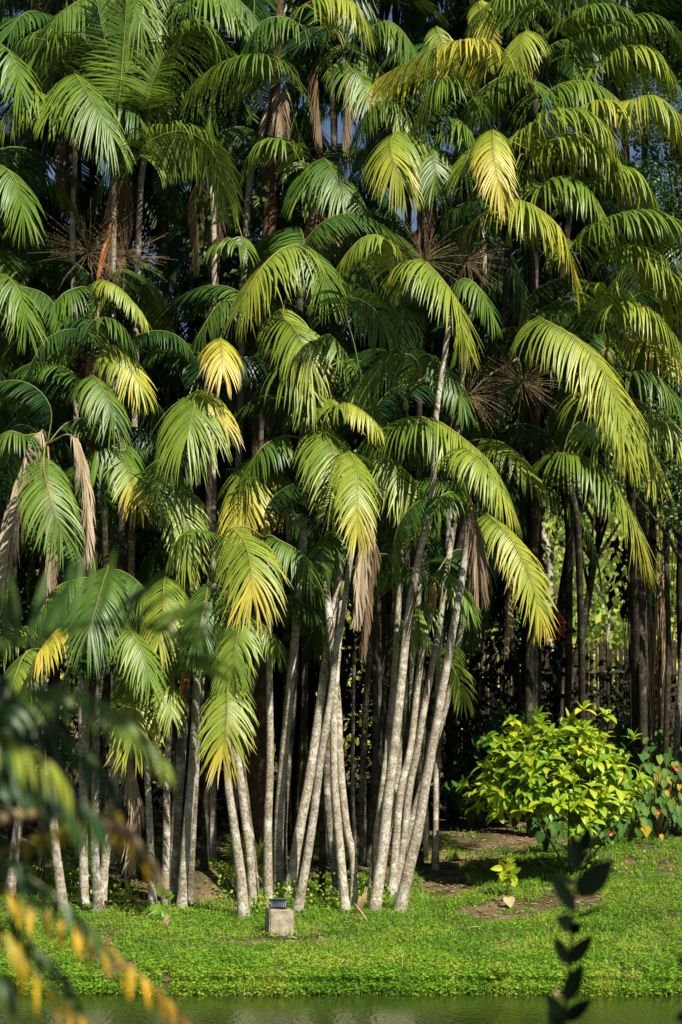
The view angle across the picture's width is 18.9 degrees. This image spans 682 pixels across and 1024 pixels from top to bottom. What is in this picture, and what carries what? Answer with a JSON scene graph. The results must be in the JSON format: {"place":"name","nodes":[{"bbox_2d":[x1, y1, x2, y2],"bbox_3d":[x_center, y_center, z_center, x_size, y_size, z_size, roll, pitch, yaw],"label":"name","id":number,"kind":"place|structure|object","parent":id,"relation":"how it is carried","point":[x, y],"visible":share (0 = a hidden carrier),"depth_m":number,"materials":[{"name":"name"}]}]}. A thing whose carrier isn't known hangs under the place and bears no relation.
{"place":"outdoors","nodes":[
{"label":"outdoors","id":0,"kind":"place"},
{"bbox_2d":[0,335,681,995],"bbox_3d":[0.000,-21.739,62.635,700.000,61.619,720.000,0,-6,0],"label":"ground","id":1,"kind":"structure","parent":0,"point":[202,887],"depth_m":20.62,"materials":[{"name":"green plant"}]},
{"bbox_2d":[0,273,71,405],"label":"palm tree","id":2,"kind":"object","parent":1,"relation":"on","point":[14,299],"visible":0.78,"depth_m":21.07,"materials":[{"name":"green plant"}]},
{"bbox_2d":[0,32,84,125],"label":"palm tree","id":3,"kind":"object","parent":1,"relation":"on","point":[8,68],"visible":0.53,"depth_m":22.09,"materials":[{"name":"green plant"}]},
{"bbox_2d":[0,146,87,272],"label":"palm tree","id":4,"kind":"object","parent":1,"relation":"on","point":[17,211],"visible":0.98,"depth_m":22.83,"materials":[{"name":"green plant"}]},
{"bbox_2d":[0,176,119,377],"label":"palm tree","id":5,"kind":"object","parent":1,"relation":"on","point":[44,237],"visible":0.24,"depth_m":24.18,"materials":[{"name":"green plant"}]},
{"bbox_2d":[0,380,136,898],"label":"palm tree","id":6,"kind":"object","parent":1,"relation":"on","point":[20,487],"visible":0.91,"depth_m":20.32,"materials":[{"name":"green plant"}]},
{"bbox_2d":[0,244,139,842],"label":"palm tree","id":7,"kind":"object","parent":1,"relation":"on","point":[9,262],"visible":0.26,"depth_m":23.39,"materials":[{"name":"green plant"}]},
{"bbox_2d":[4,603,143,913],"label":"palm tree","id":8,"kind":"object","parent":1,"relation":"on","point":[42,673],"visible":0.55,"depth_m":19.62,"materials":[{"name":"green plant"}]},
{"bbox_2d":[0,362,173,860],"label":"palm tree","id":9,"kind":"object","parent":1,"relation":"on","point":[95,460],"visible":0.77,"depth_m":20.85,"materials":[{"name":"green plant"}]},
{"bbox_2d":[13,526,163,906],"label":"palm tree","id":10,"kind":"object","parent":1,"relation":"on","point":[126,586],"visible":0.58,"depth_m":19.95,"materials":[{"name":"green plant"}]},
{"bbox_2d":[0,28,180,861],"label":"palm tree","id":11,"kind":"object","parent":1,"relation":"on","point":[58,100],"visible":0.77,"depth_m":22.14,"materials":[{"name":"green plant"}]},
{"bbox_2d":[6,202,177,851],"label":"palm tree","id":12,"kind":"object","parent":1,"relation":"on","point":[116,286],"visible":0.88,"depth_m":22.28,"materials":[{"name":"green plant"}]},
{"bbox_2d":[0,427,199,829],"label":"palm tree","id":13,"kind":"object","parent":1,"relation":"on","point":[67,467],"visible":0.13,"depth_m":23.04,"materials":[{"name":"green plant"}]},
{"bbox_2d":[0,311,205,887],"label":"palm tree","id":14,"kind":"object","parent":1,"relation":"on","point":[76,336],"visible":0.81,"depth_m":21.63,"materials":[{"name":"green plant"}]},
{"bbox_2d":[45,649,187,910],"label":"palm tree","id":15,"kind":"object","parent":1,"relation":"on","point":[170,710],"visible":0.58,"depth_m":19.90,"materials":[{"name":"green plant"}]},
{"bbox_2d":[8,0,233,859],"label":"palm tree","id":16,"kind":"object","parent":1,"relation":"on","point":[119,84],"visible":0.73,"depth_m":22.47,"materials":[{"name":"green plant"}]},
{"bbox_2d":[3,166,238,332],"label":"palm tree","id":17,"kind":"object","parent":1,"relation":"on","point":[48,207],"visible":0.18,"depth_m":25.83,"materials":[{"name":"green plant"}]},
{"bbox_2d":[25,457,217,646],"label":"palm tree","id":18,"kind":"object","parent":1,"relation":"on","point":[151,533],"visible":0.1,"depth_m":23.63,"materials":[{"name":"green plant"}]},
{"bbox_2d":[0,548,244,1023],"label":"foreground palm","id":19,"kind":"object","parent":1,"relation":"on","point":[58,794],"visible":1,"depth_m":3.57,"materials":[{"name":"green plant"}]},
{"bbox_2d":[0,88,247,678],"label":"palm tree","id":20,"kind":"object","parent":1,"relation":"on","point":[34,145],"visible":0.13,"depth_m":25.51,"materials":[{"name":"green plant"}]},
{"bbox_2d":[0,5,250,843],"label":"palm tree","id":21,"kind":"object","parent":1,"relation":"on","point":[12,28],"visible":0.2,"depth_m":24.03,"materials":[{"name":"green plant"}]},
{"bbox_2d":[0,339,251,576],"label":"palm tree","id":22,"kind":"object","parent":1,"relation":"on","point":[178,372],"visible":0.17,"depth_m":23.48,"materials":[{"name":"green plant"}]},
{"bbox_2d":[18,14,257,781],"bbox_3d":[-2.533,-1.114,25.080,3.256,10.034,3.561,0,-6,0],"label":"palm tree","id":23,"kind":"object","parent":1,"relation":"on","point":[201,114],"visible":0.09,"depth_m":24.61,"materials":[{"name":"green plant"}]},
{"bbox_2d":[69,426,211,831],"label":"palm tree","id":24,"kind":"object","parent":1,"relation":"on","point":[169,496],"visible":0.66,"depth_m":20.81,"materials":[{"name":"green plant"}]},
{"bbox_2d":[30,0,250,820],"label":"palm tree","id":25,"kind":"object","parent":1,"relation":"on","point":[166,296],"visible":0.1,"depth_m":24.03,"materials":[{"name":"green plant"}]},
{"bbox_2d":[100,615,181,904],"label":"palm tree","id":26,"kind":"object","parent":1,"relation":"on","point":[124,693],"visible":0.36,"depth_m":19.98,"materials":[{"name":"green plant"}]},
{"bbox_2d":[90,607,205,912],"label":"palm tree","id":27,"kind":"object","parent":1,"relation":"on","point":[137,662],"visible":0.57,"depth_m":19.51,"materials":[{"name":"green plant"}]},
{"bbox_2d":[24,0,276,815],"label":"palm tree","id":28,"kind":"object","parent":1,"relation":"on","point":[228,9],"visible":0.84,"depth_m":22.62,"materials":[{"name":"green plant"}]},
{"bbox_2d":[120,576,189,904],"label":"palm tree","id":29,"kind":"object","parent":1,"relation":"on","point":[155,592],"visible":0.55,"depth_m":20.16,"materials":[{"name":"green plant"}]},
{"bbox_2d":[49,258,281,816],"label":"palm tree","id":30,"kind":"object","parent":1,"relation":"on","point":[197,281],"visible":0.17,"depth_m":24.33,"materials":[{"name":"green plant"}]},
{"bbox_2d":[134,529,218,904],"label":"palm tree","id":31,"kind":"object","parent":1,"relation":"on","point":[160,554],"visible":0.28,"depth_m":20.71,"materials":[{"name":"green plant"}]},
{"bbox_2d":[87,120,293,862],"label":"palm tree","id":32,"kind":"object","parent":1,"relation":"on","point":[181,146],"visible":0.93,"depth_m":22.04,"materials":[{"name":"green plant"}]},
{"bbox_2d":[157,529,225,905],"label":"palm tree","id":33,"kind":"object","parent":1,"relation":"on","point":[176,818],"visible":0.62,"depth_m":20.36,"materials":[{"name":"green plant"}]},
{"bbox_2d":[71,98,314,805],"bbox_3d":[-1.916,-0.647,25.221,2.568,9.167,2.597,-2,-6,21],"label":"palm tree","id":34,"kind":"object","parent":1,"relation":"on","point":[200,217],"visible":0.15,"depth_m":25.43,"materials":[{"name":"green plant"}]},
{"bbox_2d":[139,612,268,918],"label":"palm tree","id":35,"kind":"object","parent":1,"relation":"on","point":[242,668],"visible":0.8,"depth_m":19.04,"materials":[{"name":"green plant"}]},
{"bbox_2d":[150,337,291,870],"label":"palm tree","id":36,"kind":"object","parent":1,"relation":"on","point":[213,405],"visible":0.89,"depth_m":20.29,"materials":[{"name":"green plant"}]},
{"bbox_2d":[153,184,303,453],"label":"palm tree","id":37,"kind":"object","parent":1,"relation":"on","point":[175,269],"visible":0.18,"depth_m":25.25,"materials":[{"name":"green plant"}]},
{"bbox_2d":[135,284,354,730],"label":"palm tree","id":38,"kind":"object","parent":1,"relation":"on","point":[225,298],"visible":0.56,"depth_m":22.83,"materials":[{"name":"green plant"}]},
{"bbox_2d":[175,540,326,909],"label":"palm tree","id":39,"kind":"object","parent":1,"relation":"on","point":[206,594],"visible":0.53,"depth_m":20.10,"materials":[{"name":"green plant"}]},
{"bbox_2d":[169,0,349,871],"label":"tree","id":40,"kind":"object","parent":1,"relation":"on","point":[256,775],"visible":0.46,"depth_m":22.96,"materials":[{"name":"green plant"}]},
{"bbox_2d":[133,5,387,837],"bbox_3d":[-0.950,-1.183,24.766,3.271,10.217,3.201,0,-6,0],"label":"palm tree","id":41,"kind":"object","parent":1,"relation":"on","point":[202,496],"visible":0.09,"depth_m":25.06,"materials":[{"name":"green plant"}]},
{"bbox_2d":[202,482,344,907],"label":"palm tree","id":42,"kind":"object","parent":1,"relation":"on","point":[266,572],"visible":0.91,"depth_m":19.88,"materials":[{"name":"green plant"}]},
{"bbox_2d":[216,457,343,880],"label":"palm tree","id":43,"kind":"object","parent":1,"relation":"on","point":[274,486],"visible":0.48,"depth_m":20.95,"materials":[{"name":"green plant"}]},
{"bbox_2d":[180,26,381,859],"bbox_3d":[-0.715,-0.897,22.625,2.093,9.541,2.393,-2,-6,18],"label":"palm tree","id":44,"kind":"object","parent":1,"relation":"on","point":[239,87],"visible":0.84,"depth_m":23.11,"materials":[{"name":"green plant"}]},
{"bbox_2d":[158,186,403,850],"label":"palm tree","id":45,"kind":"object","parent":1,"relation":"on","point":[281,224],"visible":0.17,"depth_m":23.78,"materials":[{"name":"green plant"}]},
{"bbox_2d":[231,594,332,906],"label":"palm tree","id":46,"kind":"object","parent":1,"relation":"on","point":[302,612],"visible":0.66,"depth_m":20.20,"materials":[{"name":"green plant"}]},
{"bbox_2d":[203,395,362,896],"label":"palm tree","id":47,"kind":"object","parent":1,"relation":"on","point":[306,461],"visible":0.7,"depth_m":20.67,"materials":[{"name":"green plant"}]},
{"bbox_2d":[218,498,357,907],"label":"palm tree","id":48,"kind":"object","parent":1,"relation":"on","point":[296,511],"visible":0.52,"depth_m":20.43,"materials":[{"name":"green plant"}]},
{"bbox_2d":[251,489,356,900],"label":"palm tree","id":49,"kind":"object","parent":1,"relation":"on","point":[338,549],"visible":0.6,"depth_m":20.55,"materials":[{"name":"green plant"}]},
{"bbox_2d":[216,137,395,864],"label":"palm tree","id":50,"kind":"object","parent":1,"relation":"on","point":[318,175],"visible":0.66,"depth_m":22.30,"materials":[{"name":"green plant"}]},
{"bbox_2d":[228,334,403,895],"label":"palm tree","id":51,"kind":"object","parent":1,"relation":"on","point":[350,412],"visible":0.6,"depth_m":20.67,"materials":[{"name":"green plant"}]},
{"bbox_2d":[221,213,420,884],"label":"palm tree","id":52,"kind":"object","parent":1,"relation":"on","point":[288,247],"visible":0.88,"depth_m":21.09,"materials":[{"name":"green plant"}]},
{"bbox_2d":[0,336,677,767],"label":"hillside vegetation","id":53,"kind":"object","parent":1,"relation":"on","point":[596,630],"visible":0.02,"depth_m":47.06,"materials":[{"name":"green plant"}]},
{"bbox_2d":[0,803,680,939],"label":"leaf litter","id":54,"kind":"object","parent":1,"relation":"on","point":[577,902],"visible":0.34,"depth_m":21.82,"materials":[{"name":"plant"}]},
{"bbox_2d":[234,0,446,835],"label":"palm tree","id":55,"kind":"object","parent":1,"relation":"on","point":[322,14],"visible":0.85,"depth_m":22.61,"materials":[{"name":"green plant"}]},
{"bbox_2d":[0,822,681,996],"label":"grass","id":56,"kind":"structure","parent":1,"relation":"on","point":[327,954],"depth_m":17.55,"materials":[{"name":"green plant"}]},
{"bbox_2d":[320,551,371,864],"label":"palm tree","id":57,"kind":"object","parent":1,"relation":"on","point":[362,786],"visible":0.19,"depth_m":22.52,"materials":[{"name":"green plant"}]},
{"bbox_2d":[292,450,401,912],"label":"palm tree","id":58,"kind":"object","parent":1,"relation":"on","point":[364,534],"visible":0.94,"depth_m":19.74,"materials":[{"name":"green plant"}]},
{"bbox_2d":[273,584,428,828],"bbox_3d":[0.170,2.042,25.281,1.862,3.900,2.007,3,-7,-27],"label":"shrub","id":59,"kind":"object","parent":1,"relation":"on","point":[346,703],"visible":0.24,"depth_m":25.24,"materials":[{"name":"green plant"}]},
{"bbox_2d":[238,0,501,780],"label":"palm tree","id":60,"kind":"object","parent":1,"relation":"on","point":[260,7],"visible":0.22,"depth_m":23.92,"materials":[{"name":"green plant"}]},
{"bbox_2d":[330,553,420,912],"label":"palm tree","id":61,"kind":"object","parent":1,"relation":"on","point":[344,902],"visible":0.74,"depth_m":19.97,"materials":[{"name":"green plant"}]},
{"bbox_2d":[252,22,503,760],"bbox_3d":[0.403,-0.870,23.917,3.088,9.643,3.075,0,-6,0],"label":"palm tree","id":62,"kind":"object","parent":1,"relation":"on","point":[387,65],"visible":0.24,"depth_m":23.68,"materials":[{"name":"green plant"}]},
{"bbox_2d":[296,347,496,862],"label":"palm tree","id":63,"kind":"object","parent":1,"relation":"on","point":[376,373],"visible":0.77,"depth_m":20.69,"materials":[{"name":"green plant"}]},
{"bbox_2d":[281,192,530,847],"bbox_3d":[0.538,0.054,24.128,2.978,7.804,3.486,4,-7,-30],"label":"palm tree","id":64,"kind":"object","parent":1,"relation":"on","point":[359,278],"visible":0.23,"depth_m":23.41,"materials":[{"name":"green plant"}]},
{"bbox_2d":[291,281,521,885],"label":"palm tree","id":65,"kind":"object","parent":1,"relation":"on","point":[395,431],"visible":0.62,"depth_m":20.64,"materials":[{"name":"green plant"}]},
{"bbox_2d":[368,535,460,891],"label":"palm tree","id":66,"kind":"object","parent":1,"relation":"on","point":[430,547],"visible":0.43,"depth_m":21.24,"materials":[{"name":"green plant"}]},
{"bbox_2d":[331,213,501,912],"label":"palm tree","id":67,"kind":"object","parent":1,"relation":"on","point":[438,291],"visible":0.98,"depth_m":20.09,"materials":[{"name":"green plant"}]},
{"bbox_2d":[315,82,526,869],"bbox_3d":[0.663,-0.506,21.972,2.261,8.752,2.297,-3,-7,26],"label":"palm tree","id":68,"kind":"object","parent":1,"relation":"on","point":[424,175],"visible":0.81,"depth_m":21.82,"materials":[{"name":"green plant"}]},
{"bbox_2d":[382,491,475,891],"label":"palm tree","id":69,"kind":"object","parent":1,"relation":"on","point":[416,755],"visible":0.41,"depth_m":20.89,"materials":[{"name":"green plant"}]},
{"bbox_2d":[373,549,492,897],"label":"palm tree","id":70,"kind":"object","parent":1,"relation":"on","point":[473,619],"visible":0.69,"depth_m":20.68,"materials":[{"name":"green plant"}]},
{"bbox_2d":[391,447,519,912],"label":"palm tree","id":71,"kind":"object","parent":1,"relation":"on","point":[475,554],"visible":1,"depth_m":19.71,"materials":[{"name":"green plant"}]},
{"bbox_2d":[365,439,550,874],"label":"palm tree","id":72,"kind":"object","parent":1,"relation":"on","point":[506,449],"visible":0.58,"depth_m":21.61,"materials":[{"name":"green plant"}]},
{"bbox_2d":[357,26,571,869],"bbox_3d":[1.414,-0.680,22.013,2.466,9.127,2.216,0,-6,0],"label":"palm tree","id":73,"kind":"object","parent":1,"relation":"on","point":[447,56],"visible":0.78,"depth_m":21.95,"materials":[{"name":"green plant"}]},
{"bbox_2d":[376,478,559,850],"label":"palm tree","id":74,"kind":"object","parent":1,"relation":"on","point":[542,620],"visible":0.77,"depth_m":20.75,"materials":[{"name":"green plant"}]},
{"bbox_2d":[341,0,598,831],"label":"palm tree","id":75,"kind":"object","parent":1,"relation":"on","point":[454,33],"visible":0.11,"depth_m":25.12,"materials":[{"name":"green plant"}]},
{"bbox_2d":[350,460,605,801],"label":"palm tree","id":76,"kind":"object","parent":1,"relation":"on","point":[554,497],"visible":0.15,"depth_m":24.50,"materials":[{"name":"green plant"}]},
{"bbox_2d":[396,0,563,822],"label":"palm tree","id":77,"kind":"object","parent":1,"relation":"on","point":[413,15],"visible":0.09,"depth_m":25.14,"materials":[{"name":"green plant"}]},
{"bbox_2d":[423,522,562,821],"bbox_3d":[1.725,1.957,25.439,2.011,3.944,2.394,0,-6,0],"label":"shrub","id":78,"kind":"object","parent":1,"relation":"on","point":[452,753],"visible":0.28,"depth_m":25.20,"materials":[{"name":"green plant"}]},
{"bbox_2d":[385,411,613,715],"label":"palm tree","id":79,"kind":"object","parent":1,"relation":"on","point":[518,499],"visible":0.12,"depth_m":24.83,"materials":[{"name":"green plant"}]},
{"bbox_2d":[385,157,636,697],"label":"palm tree","id":80,"kind":"object","parent":1,"relation":"on","point":[562,221],"visible":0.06,"depth_m":25.30,"materials":[{"name":"green plant"}]},
{"bbox_2d":[457,554,602,812],"bbox_3d":[2.321,2.323,25.917,2.086,3.644,2.202,0,-6,0],"label":"shrub","id":81,"kind":"object","parent":1,"relation":"on","point":[550,679],"visible":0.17,"depth_m":25.91,"materials":[{"name":"green plant"}]},
{"bbox_2d":[428,277,651,864],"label":"palm tree","id":82,"kind":"object","parent":1,"relation":"on","point":[540,316],"visible":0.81,"depth_m":21.35,"materials":[{"name":"green plant"}]},
{"bbox_2d":[422,129,681,860],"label":"palm tree","id":83,"kind":"object","parent":1,"relation":"on","point":[502,187],"visible":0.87,"depth_m":21.36,"materials":[{"name":"green plant"}]},
{"bbox_2d":[423,299,681,822],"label":"palm tree","id":84,"kind":"object","parent":1,"relation":"on","point":[482,361],"visible":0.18,"depth_m":24.31,"materials":[{"name":"green plant"}]},
{"bbox_2d":[456,700,654,874],"bbox_3d":[2.215,2.852,21.140,2.077,1.815,1.374,0,-6,0],"label":"shrub","id":85,"kind":"object","parent":1,"relation":"on","point":[540,778],"visible":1,"depth_m":20.97,"materials":[{"name":"green plant"}]},
{"bbox_2d":[435,95,681,558],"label":"palm tree","id":86,"kind":"object","parent":1,"relation":"on","point":[610,166],"visible":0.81,"depth_m":21.84,"materials":[{"name":"green plant"}]},
{"bbox_2d":[446,0,681,756],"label":"palm tree","id":87,"kind":"object","parent":1,"relation":"on","point":[511,80],"visible":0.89,"depth_m":22.61,"materials":[{"name":"green plant"}]},
{"bbox_2d":[458,638,677,788],"bbox_3d":[3.858,3.118,30.769,4.363,2.526,0.222,0,-6,0],"label":"fence","id":88,"kind":"object","parent":1,"relation":"on","point":[589,678],"visible":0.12,"depth_m":30.88,"materials":[{"name":"black metal"}]},
{"bbox_2d":[462,0,681,837],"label":"palm tree","id":89,"kind":"object","parent":1,"relation":"on","point":[528,677],"visible":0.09,"depth_m":23.96,"materials":[{"name":"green plant"}]},
{"bbox_2d":[491,413,664,828],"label":"palm tree","id":90,"kind":"object","parent":1,"relation":"on","point":[582,471],"visible":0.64,"depth_m":22.53,"materials":[{"name":"green plant"}]},
{"bbox_2d":[545,826,612,1023],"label":"foreground twig","id":91,"kind":"object","parent":1,"relation":"on","point":[591,881],"visible":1,"depth_m":4.51,"materials":[{"name":"green plant"}]},
{"bbox_2d":[493,193,681,778],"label":"palm tree","id":92,"kind":"object","parent":1,"relation":"on","point":[580,225],"visible":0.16,"depth_m":24.54,"materials":[{"name":"green plant"}]},
{"bbox_2d":[620,508,676,779],"bbox_3d":[3.664,1.525,24.261,0.723,3.318,0.205,0,-6,0],"label":"hanging vine","id":93,"kind":"object","parent":92,"relation":"hanging from","point":[659,625],"visible":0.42,"depth_m":24.28,"materials":[{"name":"plant"}]},
{"bbox_2d":[497,383,677,720],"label":"broadleaf tree","id":94,"kind":"object","parent":1,"relation":"on","point":[599,526],"visible":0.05,"depth_m":27.45,"materials":[{"name":"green plant"}]},
{"bbox_2d":[494,0,681,826],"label":"palm tree","id":95,"kind":"object","parent":1,"relation":"on","point":[641,667],"visible":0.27,"depth_m":23.91,"materials":[{"name":"green plant"}]},
{"bbox_2d":[587,531,663,739],"bbox_3d":[3.379,1.432,23.956,0.793,2.456,0.602,2,-7,-22],"label":"climbing plant","id":96,"kind":"object","parent":95,"relation":"attached to","point":[624,557],"visible":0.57,"depth_m":23.98,"materials":[{"name":"green plant"}]},
{"bbox_2d":[504,283,681,746],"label":"palm tree","id":97,"kind":"object","parent":1,"relation":"on","point":[567,426],"visible":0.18,"depth_m":23.50,"materials":[{"name":"green plant"}]},
{"bbox_2d":[554,244,681,818],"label":"palm tree","id":98,"kind":"object","parent":1,"relation":"on","point":[638,312],"visible":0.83,"depth_m":21.39,"materials":[{"name":"green plant"}]},
{"bbox_2d":[611,404,681,565],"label":"broadleaf tree","id":99,"kind":"object","parent":1,"relation":"on","point":[676,498],"visible":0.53,"depth_m":23.21,"materials":[{"name":"green plant"}]},
{"bbox_2d":[619,47,681,728],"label":"broadleaf tree","id":100,"kind":"object","parent":1,"relation":"on","point":[654,175],"visible":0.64,"depth_m":23.83,"materials":[{"name":"green plant"}]},
{"bbox_2d":[635,751,681,840],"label":"heart leaved plant","id":101,"kind":"object","parent":1,"relation":"on","point":[655,805],"visible":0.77,"depth_m":23.10,"materials":[{"name":"green plant"}]},
{"bbox_2d":[637,478,681,836],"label":"tree","id":102,"kind":"object","parent":1,"relation":"on","point":[666,722],"visible":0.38,"depth_m":23.55,"materials":[{"name":"brown plant"}]},
{"bbox_2d":[0,994,681,1023],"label":"water","id":103,"kind":"structure","parent":0,"point":[371,1009],"depth_m":15.40,"materials":[{"name":"green liquid"}]},
{"bbox_2d":[0,0,681,337],"label":"sky","id":104,"kind":"structure","parent":0,"point":[340,126],"materials":[{"name":"blue"}]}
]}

